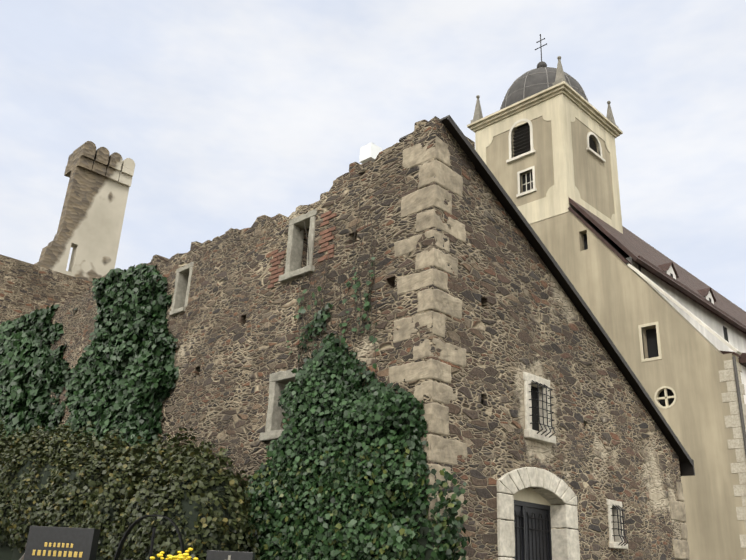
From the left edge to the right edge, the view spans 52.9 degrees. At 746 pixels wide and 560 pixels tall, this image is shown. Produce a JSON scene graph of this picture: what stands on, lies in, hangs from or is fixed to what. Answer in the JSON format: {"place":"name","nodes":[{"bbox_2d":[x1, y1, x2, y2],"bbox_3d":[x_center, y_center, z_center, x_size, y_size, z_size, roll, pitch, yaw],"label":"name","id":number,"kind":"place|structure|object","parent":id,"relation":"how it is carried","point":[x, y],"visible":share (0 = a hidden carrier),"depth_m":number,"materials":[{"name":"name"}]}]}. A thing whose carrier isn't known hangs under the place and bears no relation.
{"place":"outdoors","nodes":[
{"label":"outdoors","id":0,"kind":"place"},
{"bbox_2d":[0,254,92,324],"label":"stone wall","id":1,"kind":"structure","parent":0,"point":[26,288],"depth_m":31.03,"materials":[{"name":"brown stone"}]},
{"bbox_2d":[0,416,259,559],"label":"hedge","id":2,"kind":"object","parent":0,"point":[14,452],"depth_m":10.14,"materials":[{"name":"green plant"}]},
{"bbox_2d":[0,0,745,311],"label":"sky","id":3,"kind":"structure","parent":0,"point":[228,114],"materials":[{"name":"white"}]},
{"bbox_2d":[467,81,676,408],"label":"tower trim","id":4,"kind":"structure","parent":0,"point":[561,106],"depth_m":42.35,"materials":[{"name":"beige paint"}]},
{"bbox_2d":[486,116,745,559],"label":"church wall","id":5,"kind":"structure","parent":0,"point":[621,298],"depth_m":34.39,"materials":[{"name":"beige paint"}]},
{"bbox_2d":[568,198,745,366],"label":"church roof","id":6,"kind":"structure","parent":5,"relation":"on","point":[647,256],"depth_m":41.48,"materials":[{"name":"brown tile"}]},
{"bbox_2d":[719,359,745,559],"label":"corner quoins","id":7,"kind":"object","parent":5,"relation":"attached to","point":[729,396],"visible":0.69,"depth_m":30.48,"materials":[{"name":"beige stone"}]},
{"bbox_2d":[516,125,745,406],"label":"church","id":8,"kind":"structure","parent":0,"point":[736,336],"depth_m":41.17,"materials":[{"name":"white paint"}]},
{"bbox_2d":[500,61,587,109],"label":"dome","id":9,"kind":"structure","parent":8,"relation":"on","point":[539,78],"depth_m":44.97,"materials":[{"name":"silver metal"}]},
{"bbox_2d":[535,34,546,60],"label":"cross","id":10,"kind":"object","parent":9,"relation":"on","point":[540,47],"visible":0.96,"depth_m":48.54,"materials":[{"name":"black metal"}]},
{"bbox_2d":[500,67,586,108],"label":"dome ribs","id":11,"kind":"object","parent":9,"relation":"attached to","point":[546,72],"visible":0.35,"depth_m":45.30,"materials":[{"name":"grey metal"}]},
{"bbox_2d":[471,56,617,126],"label":"pinnacles","id":12,"kind":"object","parent":8,"relation":"on","point":[559,78],"visible":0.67,"depth_m":46.28,"materials":[{"name":"stone"}]},
{"bbox_2d":[513,123,597,156],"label":"louvered windows","id":13,"kind":"structure","parent":8,"relation":"in","point":[517,145],"depth_m":43.65,"materials":[{"name":"black wood"}]},
{"bbox_2d":[506,119,741,354],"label":"window surrounds","id":14,"kind":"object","parent":8,"relation":"attached to","point":[637,271],"depth_m":42.25,"materials":[{"name":"white paint"}]},
{"bbox_2d":[638,263,745,455],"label":"downpipes","id":15,"kind":"object","parent":8,"relation":"attached to","point":[738,394],"visible":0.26,"depth_m":30.58,"materials":[{"name":"grey metal"}]},
{"label":"ground","id":16,"kind":"structure","parent":0,"visible":0},
{"bbox_2d":[34,141,134,281],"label":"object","id":17,"kind":"object","parent":16,"relation":"on","point":[92,214],"visible":0.31,"depth_m":33.89,"materials":[{"name":"beige paint"}]},
{"bbox_2d":[23,526,255,559],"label":"gravestones","id":18,"kind":"object","parent":16,"relation":"on","point":[54,543],"visible":1,"depth_m":7.49,"materials":[{"name":"black stone"}]},
{"bbox_2d":[113,514,184,559],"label":"iron grave cross","id":19,"kind":"object","parent":16,"relation":"on","point":[124,537],"visible":0.98,"depth_m":7.64,"materials":[{"name":"black metal"}]},
{"bbox_2d":[0,196,469,559],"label":"ivy","id":20,"kind":"object","parent":16,"relation":"on","point":[101,396],"depth_m":10.07,"materials":[{"name":"green plant"}]},
{"bbox_2d":[39,116,688,559],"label":"ruin walls","id":21,"kind":"structure","parent":16,"relation":"on","point":[231,328],"depth_m":11.26,"materials":[{"name":"stone"}]},
{"bbox_2d":[55,120,427,306],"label":"wall coping stones","id":22,"kind":"object","parent":21,"relation":"attached to","point":[360,169],"depth_m":12.57,"materials":[{"name":"brown stone"}]},
{"bbox_2d":[169,209,316,441],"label":"window frames","id":23,"kind":"structure","parent":21,"relation":"attached to","point":[275,416],"depth_m":11.84,"materials":[{"name":"stone"}]},
{"bbox_2d":[267,211,336,288],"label":"brick patches","id":24,"kind":"object","parent":21,"relation":"attached to","point":[280,257],"visible":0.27,"depth_m":11.58,"materials":[{"name":"red brick"}]},
{"bbox_2d":[286,257,378,388],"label":"ivy wisps","id":25,"kind":"object","parent":21,"relation":"attached to","point":[366,307],"visible":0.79,"depth_m":10.50,"materials":[{"name":"green plant"}]},
{"bbox_2d":[359,142,381,163],"bbox_3d":[-0.051,-1.738,12.186,0.260,0.930,0.250,-18,-29,42],"label":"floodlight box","id":26,"kind":"object","parent":21,"relation":"on","point":[370,151],"visible":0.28,"depth_m":12.21,"materials":[{"name":"white"}]},
{"bbox_2d":[497,467,579,559],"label":"door frame","id":27,"kind":"object","parent":21,"relation":"attached to","point":[554,489],"visible":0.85,"depth_m":10.35,"materials":[{"name":"grey stone"}]},
{"bbox_2d":[512,500,551,559],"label":"door leaves","id":28,"kind":"object","parent":27,"relation":"in","point":[530,508],"visible":0.56,"depth_m":10.30,"materials":[{"name":"black wood"}]},
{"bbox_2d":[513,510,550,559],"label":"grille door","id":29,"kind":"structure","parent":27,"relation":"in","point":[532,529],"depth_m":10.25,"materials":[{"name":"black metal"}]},
{"bbox_2d":[513,488,550,505],"bbox_3d":[2.097,2.956,10.322,0.001,0.178,1.280,-18,-29,42],"label":"door tympanum","id":30,"kind":"object","parent":27,"relation":"in","point":[527,495],"depth_m":10.39,"materials":[{"name":"beige paint"}]},
{"bbox_2d":[389,136,689,559],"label":"quoins","id":31,"kind":"object","parent":21,"relation":"attached to","point":[443,450],"visible":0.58,"depth_m":9.71,"materials":[{"name":"stone"}]},
{"bbox_2d":[399,115,694,475],"bbox_3d":[3.090,0.722,12.386,1.010,4.114,7.142,-18,-29,42],"label":"roof flashing","id":32,"kind":"object","parent":21,"relation":"on","point":[686,461],"visible":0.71,"depth_m":11.98,"materials":[{"name":"black metal"}]},
{"bbox_2d":[523,372,627,548],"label":"window frames","id":33,"kind":"structure","parent":21,"relation":"attached to","point":[529,431],"depth_m":10.76,"materials":[{"name":"grey stone"}]},
{"bbox_2d":[531,386,613,532],"bbox_3d":[2.907,2.754,11.127,0.040,2.130,2.450,-18,-29,42],"label":"dark window","id":34,"kind":"structure","parent":33,"relation":"in","point":[535,418],"depth_m":10.80,"materials":[{"name":"black glass"}]},
{"bbox_2d":[529,380,627,548],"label":"window grilles","id":35,"kind":"object","parent":33,"relation":"attached to","point":[619,508],"depth_m":10.64,"materials":[{"name":"black metal"}]},
{"bbox_3d":[-1.710,3.044,6.539,0.614,1.132,0.622,-18,-29,42],"label":"flower pot","id":36,"kind":"object","parent":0,"visible":0},
{"bbox_2d":[150,548,197,559],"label":"yellow flowers","id":37,"kind":"object","parent":36,"relation":"in","point":[179,556],"visible":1,"depth_m":6.67,"materials":[{"name":"yellow plant"}]}
]}

